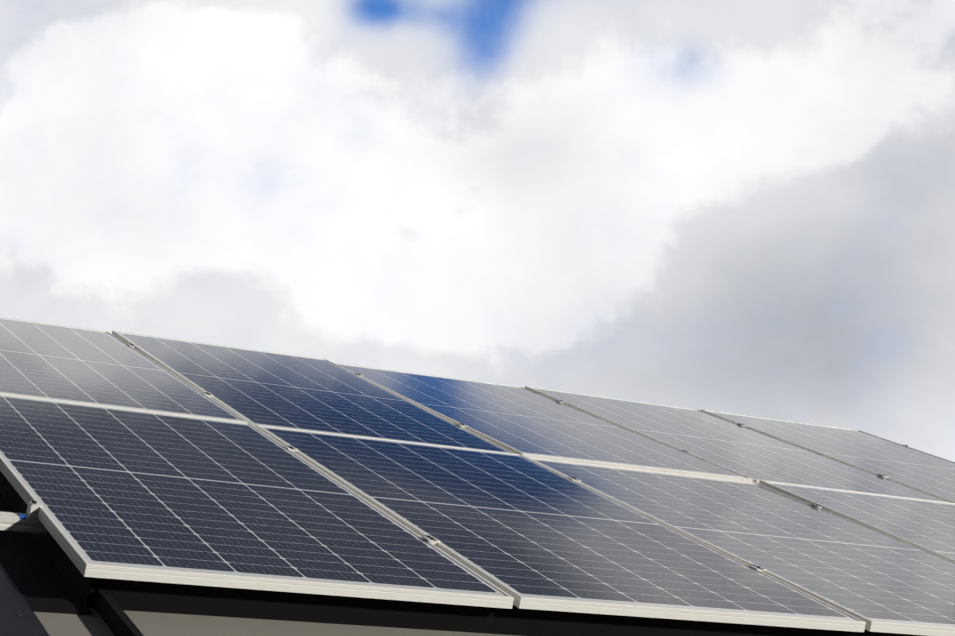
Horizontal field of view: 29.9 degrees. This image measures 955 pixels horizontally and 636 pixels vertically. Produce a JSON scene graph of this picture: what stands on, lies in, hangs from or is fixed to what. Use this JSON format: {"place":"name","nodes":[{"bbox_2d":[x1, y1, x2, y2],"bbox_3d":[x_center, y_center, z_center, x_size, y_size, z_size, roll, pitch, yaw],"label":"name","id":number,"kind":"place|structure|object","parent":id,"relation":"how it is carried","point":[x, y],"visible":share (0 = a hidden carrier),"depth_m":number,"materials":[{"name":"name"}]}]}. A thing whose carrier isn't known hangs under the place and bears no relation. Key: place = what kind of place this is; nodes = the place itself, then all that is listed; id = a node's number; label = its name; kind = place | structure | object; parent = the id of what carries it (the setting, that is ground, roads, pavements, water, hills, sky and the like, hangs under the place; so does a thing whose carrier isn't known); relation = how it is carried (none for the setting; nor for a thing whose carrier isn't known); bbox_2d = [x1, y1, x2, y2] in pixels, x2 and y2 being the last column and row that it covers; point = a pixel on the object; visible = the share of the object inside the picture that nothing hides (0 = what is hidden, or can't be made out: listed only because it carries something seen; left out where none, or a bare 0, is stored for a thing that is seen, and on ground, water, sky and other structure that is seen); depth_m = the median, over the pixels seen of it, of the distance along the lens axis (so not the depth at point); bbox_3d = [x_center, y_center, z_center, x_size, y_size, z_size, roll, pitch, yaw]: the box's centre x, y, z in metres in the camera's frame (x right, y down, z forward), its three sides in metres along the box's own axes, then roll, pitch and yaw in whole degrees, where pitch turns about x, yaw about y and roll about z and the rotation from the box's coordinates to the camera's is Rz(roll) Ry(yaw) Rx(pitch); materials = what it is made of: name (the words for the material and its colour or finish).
{"place":"outdoors","nodes":[
{"label":"outdoors","id":0,"kind":"place"},
{"bbox_2d":[0,0,954,461],"label":"sky","id":1,"kind":"structure","parent":0,"point":[741,207],"materials":[{"name":"white"}]},
{"bbox_3d":[0.670,2.607,8.693,7.200,4.563,8.129,9,-19,-26],"label":"house","id":2,"kind":"object","parent":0,"visible":0},
{"bbox_2d":[34,608,516,635],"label":"roof sheet","id":3,"kind":"object","parent":2,"relation":"on","point":[145,623],"depth_m":4.29,"materials":[{"name":"grey metal"}]},
{"bbox_2d":[0,511,46,533],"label":"mounting rail","id":4,"kind":"object","parent":3,"relation":"on","point":[10,521],"depth_m":4.66,"materials":[{"name":"metal"}]},
{"bbox_2d":[26,500,42,517],"bbox_3d":[-1.163,0.499,4.690,0.030,0.040,0.054,9,5,-26],"label":"end clamp","id":5,"kind":"object","parent":4,"relation":"on","point":[33,506],"visible":0.92,"depth_m":4.67,"materials":[{"name":"metal"}]},
{"bbox_2d":[0,394,513,608],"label":"solar panel","id":6,"kind":"object","parent":4,"relation":"on","point":[130,494],"visible":0.98,"depth_m":5.04,"materials":[{"name":"glass"}]},
{"bbox_2d":[423,535,439,545],"bbox_3d":[-0.139,0.654,5.192,0.036,0.037,0.054,9,5,-26],"label":"clamp","id":7,"kind":"object","parent":4,"relation":"on","point":[433,540],"visible":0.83,"depth_m":5.18,"materials":[{"name":"metal"}]},
{"bbox_2d":[255,425,865,631],"bbox_3d":[0.141,0.655,5.944,1.134,0.033,2.278,8,5,-26],"label":"solar panel","id":8,"kind":"object","parent":4,"relation":"on","point":[524,532],"visible":0.83,"depth_m":5.61,"materials":[{"name":"glass"}]},
{"bbox_2d":[750,564,765,572],"bbox_3d":[0.888,0.808,5.695,0.036,0.037,0.054,9,5,-26],"label":"clamp","id":9,"kind":"object","parent":4,"relation":"on","point":[759,568],"visible":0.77,"depth_m":5.68,"materials":[{"name":"metal"}]},
{"bbox_2d":[759,480,954,561],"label":"solar panel","id":10,"kind":"object","parent":4,"relation":"on","point":[927,525],"visible":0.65,"depth_m":7.47,"materials":[{"name":"glass"}]},
{"bbox_2d":[0,562,49,635],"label":"verge capping","id":11,"kind":"object","parent":3,"relation":"attached to","point":[18,617],"visible":1,"depth_m":4.04,"materials":[{"name":"grey metal"}]},
{"bbox_2d":[94,589,143,635],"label":"roof seam","id":12,"kind":"object","parent":3,"relation":"on","point":[116,619],"depth_m":4.09,"materials":[{"name":"black metal"}]},
{"bbox_2d":[0,471,925,635],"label":"roof","id":13,"kind":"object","parent":3,"relation":"on","point":[44,573],"visible":0.38,"depth_m":4.55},
{"bbox_2d":[332,362,752,481],"bbox_3d":[0.209,0.477,8.509,1.134,0.030,2.278,8,4,-26],"label":"solar panel","id":14,"kind":"object","parent":13,"relation":"on","point":[521,421],"visible":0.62,"depth_m":8.27,"materials":[{"name":"glass"}]},
{"bbox_2d":[525,386,952,502],"bbox_3d":[1.236,0.630,9.011,1.134,0.030,2.278,9,5,-26],"label":"solar panel","id":15,"kind":"object","parent":13,"relation":"on","point":[756,456],"visible":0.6,"depth_m":8.87,"materials":[{"name":"glass"}]},
{"bbox_2d":[527,457,954,635],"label":"solar panel","id":16,"kind":"object","parent":13,"relation":"on","point":[875,581],"visible":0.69,"depth_m":6.36,"materials":[{"name":"glass"}]},
{"bbox_2d":[701,410,954,502],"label":"solar panel","id":17,"kind":"object","parent":13,"relation":"on","point":[911,467],"visible":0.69,"depth_m":9.72,"materials":[{"name":"glass"}]},
{"bbox_3d":[0.849,0.763,7.061,5.915,0.088,0.060,9,5,-26],"label":"mount rail","id":18,"kind":"object","parent":3,"relation":"on","visible":0},
{"bbox_2d":[285,445,297,452],"bbox_3d":[-0.663,0.473,6.318,0.036,0.037,0.054,9,5,-26],"label":"clamp","id":19,"kind":"object","parent":18,"relation":"on","point":[293,449],"visible":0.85,"depth_m":6.30,"materials":[{"name":"metal"}]},
{"bbox_2d":[568,476,580,482],"bbox_3d":[0.364,0.627,6.821,0.036,0.037,0.054,9,5,-26],"label":"clamp","id":20,"kind":"object","parent":18,"relation":"on","point":[574,479],"visible":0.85,"depth_m":6.81,"materials":[{"name":"metal"}]},
{"bbox_2d":[812,503,823,508],"bbox_3d":[1.391,0.781,7.324,0.036,0.037,0.054,9,5,-26],"label":"clamp","id":21,"kind":"object","parent":18,"relation":"on","point":[818,505],"visible":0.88,"depth_m":7.31,"materials":[{"name":"metal"}]},
{"bbox_3d":[0.414,0.612,7.997,5.915,0.088,0.060,9,5,-26],"label":"mount rail","id":22,"kind":"object","parent":3,"relation":"on","visible":0},
{"bbox_2d":[0,317,247,422],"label":"solar panel","id":23,"kind":"object","parent":22,"relation":"on","point":[67,363],"visible":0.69,"depth_m":7.25,"materials":[{"name":"glass"}]},
{"bbox_2d":[202,392,213,397],"bbox_3d":[-1.098,0.322,7.254,0.036,0.037,0.054,9,5,-26],"label":"clamp","id":24,"kind":"object","parent":22,"relation":"on","point":[210,395],"visible":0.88,"depth_m":7.24,"materials":[{"name":"metal"}]},
{"bbox_2d":[112,331,514,453],"bbox_3d":[-0.818,0.322,8.006,1.134,0.034,2.278,9,5,-26],"label":"solar panel","id":25,"kind":"object","parent":22,"relation":"on","point":[260,387],"visible":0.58,"depth_m":7.83,"materials":[{"name":"glass"}]},
{"bbox_2d":[457,423,467,428],"bbox_3d":[-0.071,0.476,7.756,0.036,0.037,0.054,9,5,-26],"label":"clamp","id":26,"kind":"object","parent":22,"relation":"on","point":[462,425],"visible":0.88,"depth_m":7.74,"materials":[{"name":"metal"}]}
]}

